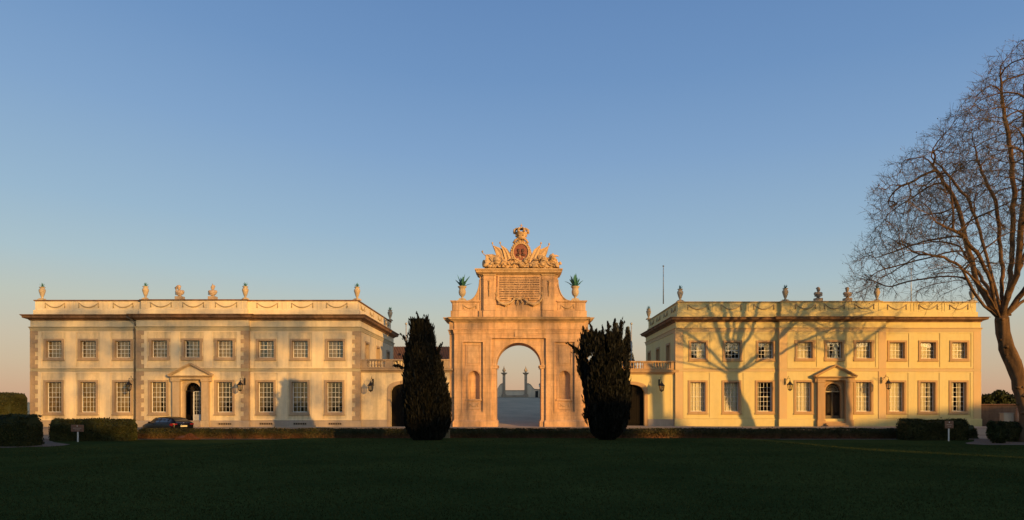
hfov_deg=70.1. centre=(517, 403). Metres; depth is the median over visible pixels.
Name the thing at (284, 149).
sky
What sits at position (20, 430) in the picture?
hedge
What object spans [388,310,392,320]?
stone urn
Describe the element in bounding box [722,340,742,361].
window
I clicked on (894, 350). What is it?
window
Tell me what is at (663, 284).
flagpole
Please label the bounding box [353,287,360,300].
stone urn
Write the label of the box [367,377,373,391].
wall lantern
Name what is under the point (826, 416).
door
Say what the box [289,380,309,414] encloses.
window
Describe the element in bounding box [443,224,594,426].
triumphal arch
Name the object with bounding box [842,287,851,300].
stone bust
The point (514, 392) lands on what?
terrace parapet
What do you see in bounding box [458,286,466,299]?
stone urn
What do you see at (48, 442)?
gravel path
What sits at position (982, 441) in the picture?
gravel path
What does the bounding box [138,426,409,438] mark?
hedge
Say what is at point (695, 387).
window
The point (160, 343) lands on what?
window
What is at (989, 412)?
garden wall
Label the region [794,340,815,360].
window
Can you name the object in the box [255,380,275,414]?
window
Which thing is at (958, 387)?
window
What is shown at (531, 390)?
scroll wall
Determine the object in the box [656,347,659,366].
window
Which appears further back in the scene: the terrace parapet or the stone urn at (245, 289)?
the terrace parapet
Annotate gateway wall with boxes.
[360,359,452,426]
[621,361,678,425]
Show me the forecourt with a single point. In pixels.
(518, 425)
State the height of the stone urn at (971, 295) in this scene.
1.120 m
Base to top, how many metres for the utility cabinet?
1.217 m
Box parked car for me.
[142,417,193,428]
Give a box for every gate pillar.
[501,368,506,396]
[523,367,528,396]
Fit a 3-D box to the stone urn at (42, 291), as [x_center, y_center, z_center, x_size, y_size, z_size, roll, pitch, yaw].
[-39.464,-9.150,60.550,0.520,1.120,0.520,0,0,0]
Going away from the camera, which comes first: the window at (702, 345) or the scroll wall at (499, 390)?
the window at (702, 345)
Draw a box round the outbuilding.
[393,346,449,366]
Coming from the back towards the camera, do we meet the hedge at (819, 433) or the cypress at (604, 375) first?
the hedge at (819, 433)
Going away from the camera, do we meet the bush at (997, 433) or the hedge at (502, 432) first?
the bush at (997, 433)
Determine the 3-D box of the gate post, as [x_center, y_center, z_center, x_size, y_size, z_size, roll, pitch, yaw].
[41.474,1.145,60.510,0.340,1.610,0.323,0,0,0]
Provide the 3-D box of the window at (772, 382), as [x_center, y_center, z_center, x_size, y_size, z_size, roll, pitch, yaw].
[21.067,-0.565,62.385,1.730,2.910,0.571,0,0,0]
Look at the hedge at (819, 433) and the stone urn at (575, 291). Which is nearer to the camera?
the hedge at (819, 433)
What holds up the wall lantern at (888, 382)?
attached to the mansion at (737, 363)
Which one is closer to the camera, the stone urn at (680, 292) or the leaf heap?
the leaf heap
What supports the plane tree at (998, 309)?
on the ground at (183, 444)
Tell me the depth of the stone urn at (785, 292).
62.24 m
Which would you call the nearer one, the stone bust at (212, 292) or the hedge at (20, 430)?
the hedge at (20, 430)
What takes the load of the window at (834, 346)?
in the mansion at (737, 363)
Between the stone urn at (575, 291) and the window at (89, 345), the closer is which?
the window at (89, 345)
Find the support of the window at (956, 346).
in the mansion at (737, 363)
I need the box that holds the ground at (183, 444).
[0,397,1023,519]
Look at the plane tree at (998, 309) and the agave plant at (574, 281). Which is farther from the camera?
the agave plant at (574, 281)
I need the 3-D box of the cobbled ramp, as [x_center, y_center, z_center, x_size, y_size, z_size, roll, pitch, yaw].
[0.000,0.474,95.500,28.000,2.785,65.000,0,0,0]
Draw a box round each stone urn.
[37,287,45,299]
[141,286,148,298]
[242,286,248,299]
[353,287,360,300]
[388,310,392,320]
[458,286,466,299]
[571,286,579,299]
[646,309,650,319]
[676,289,682,301]
[781,288,789,300]
[873,288,879,300]
[969,289,975,300]
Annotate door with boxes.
[186,391,190,420]
[194,391,200,420]
[392,384,404,425]
[628,385,643,425]
[825,392,831,418]
[832,392,839,418]
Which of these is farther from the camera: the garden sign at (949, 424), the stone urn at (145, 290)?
the stone urn at (145, 290)
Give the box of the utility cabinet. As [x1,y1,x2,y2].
[999,413,1013,421]
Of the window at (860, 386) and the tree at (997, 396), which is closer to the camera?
the window at (860, 386)
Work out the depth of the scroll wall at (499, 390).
101.02 m
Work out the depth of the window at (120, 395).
60.28 m
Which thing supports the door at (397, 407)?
in the gateway wall at (381, 405)
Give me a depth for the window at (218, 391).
59.63 m
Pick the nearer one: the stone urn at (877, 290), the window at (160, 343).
the window at (160, 343)
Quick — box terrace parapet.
[505,390,523,394]
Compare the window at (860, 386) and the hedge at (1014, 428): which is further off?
the window at (860, 386)
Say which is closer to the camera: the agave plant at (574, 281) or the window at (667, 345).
the agave plant at (574, 281)
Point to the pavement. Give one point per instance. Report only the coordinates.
(588, 427)
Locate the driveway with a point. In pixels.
(981, 432)
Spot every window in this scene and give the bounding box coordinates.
[42,380,63,414]
[43,339,63,360]
[77,339,98,360]
[77,380,98,414]
[111,380,132,414]
[112,339,132,360]
[147,380,168,415]
[148,338,169,359]
[181,338,202,359]
[213,380,234,415]
[214,338,235,359]
[255,339,276,360]
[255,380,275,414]
[289,339,310,360]
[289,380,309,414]
[324,339,345,360]
[324,380,344,414]
[365,341,369,362]
[376,346,379,365]
[386,350,389,358]
[647,350,650,360]
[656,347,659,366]
[665,343,669,363]
[688,340,708,361]
[688,380,707,413]
[721,380,741,413]
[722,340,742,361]
[755,380,774,413]
[756,340,775,361]
[793,380,813,414]
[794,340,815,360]
[824,340,844,360]
[853,340,874,360]
[853,380,873,414]
[886,380,906,413]
[887,340,907,361]
[917,380,937,413]
[918,340,938,361]
[948,380,968,413]
[949,340,969,361]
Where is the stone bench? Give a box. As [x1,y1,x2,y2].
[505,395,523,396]
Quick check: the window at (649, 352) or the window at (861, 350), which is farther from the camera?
the window at (649, 352)
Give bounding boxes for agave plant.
[456,275,469,285]
[565,274,581,285]
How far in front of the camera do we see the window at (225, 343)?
59.74 m
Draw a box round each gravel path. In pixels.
[0,439,68,447]
[967,439,1023,444]
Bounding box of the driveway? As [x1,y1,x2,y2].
[43,428,987,438]
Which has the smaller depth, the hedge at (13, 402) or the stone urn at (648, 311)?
the hedge at (13, 402)
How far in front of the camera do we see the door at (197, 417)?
59.95 m
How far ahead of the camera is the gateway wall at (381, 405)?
60.29 m
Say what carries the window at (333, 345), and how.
in the mansion at (295, 363)
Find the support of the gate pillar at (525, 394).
on the cobbled ramp
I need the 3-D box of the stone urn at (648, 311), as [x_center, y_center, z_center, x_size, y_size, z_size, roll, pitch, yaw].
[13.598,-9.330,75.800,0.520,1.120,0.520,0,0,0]
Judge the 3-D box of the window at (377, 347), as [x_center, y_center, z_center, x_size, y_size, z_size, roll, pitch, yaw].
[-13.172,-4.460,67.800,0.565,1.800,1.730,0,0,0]
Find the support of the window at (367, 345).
in the mansion at (295, 363)
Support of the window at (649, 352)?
in the mansion at (737, 363)
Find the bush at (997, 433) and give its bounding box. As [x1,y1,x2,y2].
[985,420,1009,442]
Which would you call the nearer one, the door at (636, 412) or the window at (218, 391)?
the window at (218, 391)
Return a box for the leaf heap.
[174,433,200,439]
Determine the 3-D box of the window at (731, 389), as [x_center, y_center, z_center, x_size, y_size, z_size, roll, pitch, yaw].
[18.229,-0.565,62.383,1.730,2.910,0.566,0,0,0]
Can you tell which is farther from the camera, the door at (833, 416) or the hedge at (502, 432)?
the door at (833, 416)
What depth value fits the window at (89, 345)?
60.28 m
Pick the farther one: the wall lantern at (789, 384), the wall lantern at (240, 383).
the wall lantern at (789, 384)
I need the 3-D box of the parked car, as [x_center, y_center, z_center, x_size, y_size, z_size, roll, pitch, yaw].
[-26.364,1.668,54.926,4.420,1.444,2.160,0,0,34]
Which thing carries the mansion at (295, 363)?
on the ground at (183, 444)
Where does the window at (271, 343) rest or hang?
in the mansion at (295, 363)
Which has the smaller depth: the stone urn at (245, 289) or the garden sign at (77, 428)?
the garden sign at (77, 428)
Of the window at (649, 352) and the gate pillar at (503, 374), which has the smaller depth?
the window at (649, 352)
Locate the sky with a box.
[0,0,1023,401]
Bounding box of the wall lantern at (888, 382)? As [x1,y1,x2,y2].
[881,375,891,389]
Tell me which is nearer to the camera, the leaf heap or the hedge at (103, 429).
the hedge at (103, 429)
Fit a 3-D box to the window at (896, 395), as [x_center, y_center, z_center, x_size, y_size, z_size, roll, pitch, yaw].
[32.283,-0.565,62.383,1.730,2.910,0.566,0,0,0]
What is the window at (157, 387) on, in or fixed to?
in the mansion at (295, 363)
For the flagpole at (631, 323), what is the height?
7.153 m
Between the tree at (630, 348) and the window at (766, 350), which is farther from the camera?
the tree at (630, 348)
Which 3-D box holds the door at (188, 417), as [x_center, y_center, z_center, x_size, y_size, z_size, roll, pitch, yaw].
[-27.213,0.210,60.283,0.040,2.500,0.640,0,0,12]
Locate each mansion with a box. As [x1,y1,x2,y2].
[19,299,399,426]
[640,301,988,425]
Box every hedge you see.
[0,392,28,414]
[0,413,44,446]
[48,417,137,440]
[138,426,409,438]
[449,427,623,437]
[624,427,896,438]
[896,417,969,439]
[968,425,978,438]
[995,420,1022,441]
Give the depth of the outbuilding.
89.22 m
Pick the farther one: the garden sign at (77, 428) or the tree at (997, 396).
the tree at (997, 396)
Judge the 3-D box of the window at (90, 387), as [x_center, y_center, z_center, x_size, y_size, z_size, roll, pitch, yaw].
[-35.338,-0.515,60.183,1.730,2.910,0.566,0,0,0]
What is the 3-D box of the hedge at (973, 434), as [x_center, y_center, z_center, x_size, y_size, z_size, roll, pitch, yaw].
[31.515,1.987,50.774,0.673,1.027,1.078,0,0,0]
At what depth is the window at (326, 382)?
59.95 m
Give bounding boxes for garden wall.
[27,402,29,414]
[981,404,1016,425]
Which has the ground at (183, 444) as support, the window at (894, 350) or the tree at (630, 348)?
the tree at (630, 348)
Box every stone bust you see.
[175,285,184,298]
[208,284,217,298]
[813,287,822,300]
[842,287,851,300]
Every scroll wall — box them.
[497,383,502,396]
[527,383,539,396]
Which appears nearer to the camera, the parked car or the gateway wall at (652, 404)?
the parked car
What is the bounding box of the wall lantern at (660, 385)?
[658,377,664,391]
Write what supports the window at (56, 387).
in the mansion at (295, 363)
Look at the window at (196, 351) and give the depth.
59.60 m
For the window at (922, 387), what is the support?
in the mansion at (737, 363)
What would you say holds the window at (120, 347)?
in the mansion at (295, 363)
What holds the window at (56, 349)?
in the mansion at (295, 363)
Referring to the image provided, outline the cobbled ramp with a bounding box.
[497,398,539,424]
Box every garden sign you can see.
[71,425,83,441]
[945,421,953,440]
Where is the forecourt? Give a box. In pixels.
[499,425,538,425]
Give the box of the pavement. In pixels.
[43,426,986,427]
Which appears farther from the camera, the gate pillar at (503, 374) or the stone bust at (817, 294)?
the gate pillar at (503, 374)
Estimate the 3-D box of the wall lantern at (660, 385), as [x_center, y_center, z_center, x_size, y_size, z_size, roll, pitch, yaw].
[12.082,-1.643,61.686,0.560,1.280,1.396,0,0,0]
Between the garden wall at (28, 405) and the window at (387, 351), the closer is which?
the garden wall at (28, 405)
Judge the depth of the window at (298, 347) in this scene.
60.28 m
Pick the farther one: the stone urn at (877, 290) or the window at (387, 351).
the window at (387, 351)
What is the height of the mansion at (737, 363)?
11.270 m
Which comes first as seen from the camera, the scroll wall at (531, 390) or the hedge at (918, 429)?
the hedge at (918, 429)
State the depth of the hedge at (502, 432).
50.34 m
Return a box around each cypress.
[393,310,453,439]
[565,318,633,439]
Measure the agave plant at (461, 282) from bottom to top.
1.170 m
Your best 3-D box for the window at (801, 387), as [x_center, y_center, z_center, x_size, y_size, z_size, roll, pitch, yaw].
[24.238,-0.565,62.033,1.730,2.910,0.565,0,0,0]
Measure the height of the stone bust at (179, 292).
1.248 m
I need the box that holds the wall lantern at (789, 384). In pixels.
[784,376,792,390]
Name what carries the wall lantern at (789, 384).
attached to the mansion at (737, 363)
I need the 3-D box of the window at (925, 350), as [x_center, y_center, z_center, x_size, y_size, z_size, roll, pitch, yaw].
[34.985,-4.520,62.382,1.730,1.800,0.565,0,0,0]
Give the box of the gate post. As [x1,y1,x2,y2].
[1015,408,1018,423]
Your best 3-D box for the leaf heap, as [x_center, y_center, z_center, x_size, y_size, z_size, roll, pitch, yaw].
[-22.314,2.334,49.303,1.774,0.764,0.890,0,0,0]
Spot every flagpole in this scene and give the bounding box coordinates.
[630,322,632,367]
[663,265,663,303]
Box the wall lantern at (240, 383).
[237,376,245,390]
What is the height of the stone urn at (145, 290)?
1.120 m
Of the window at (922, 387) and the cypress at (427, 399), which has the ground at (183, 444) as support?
the cypress at (427, 399)
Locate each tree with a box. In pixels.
[625,326,634,368]
[838,39,1023,441]
[981,389,1015,403]

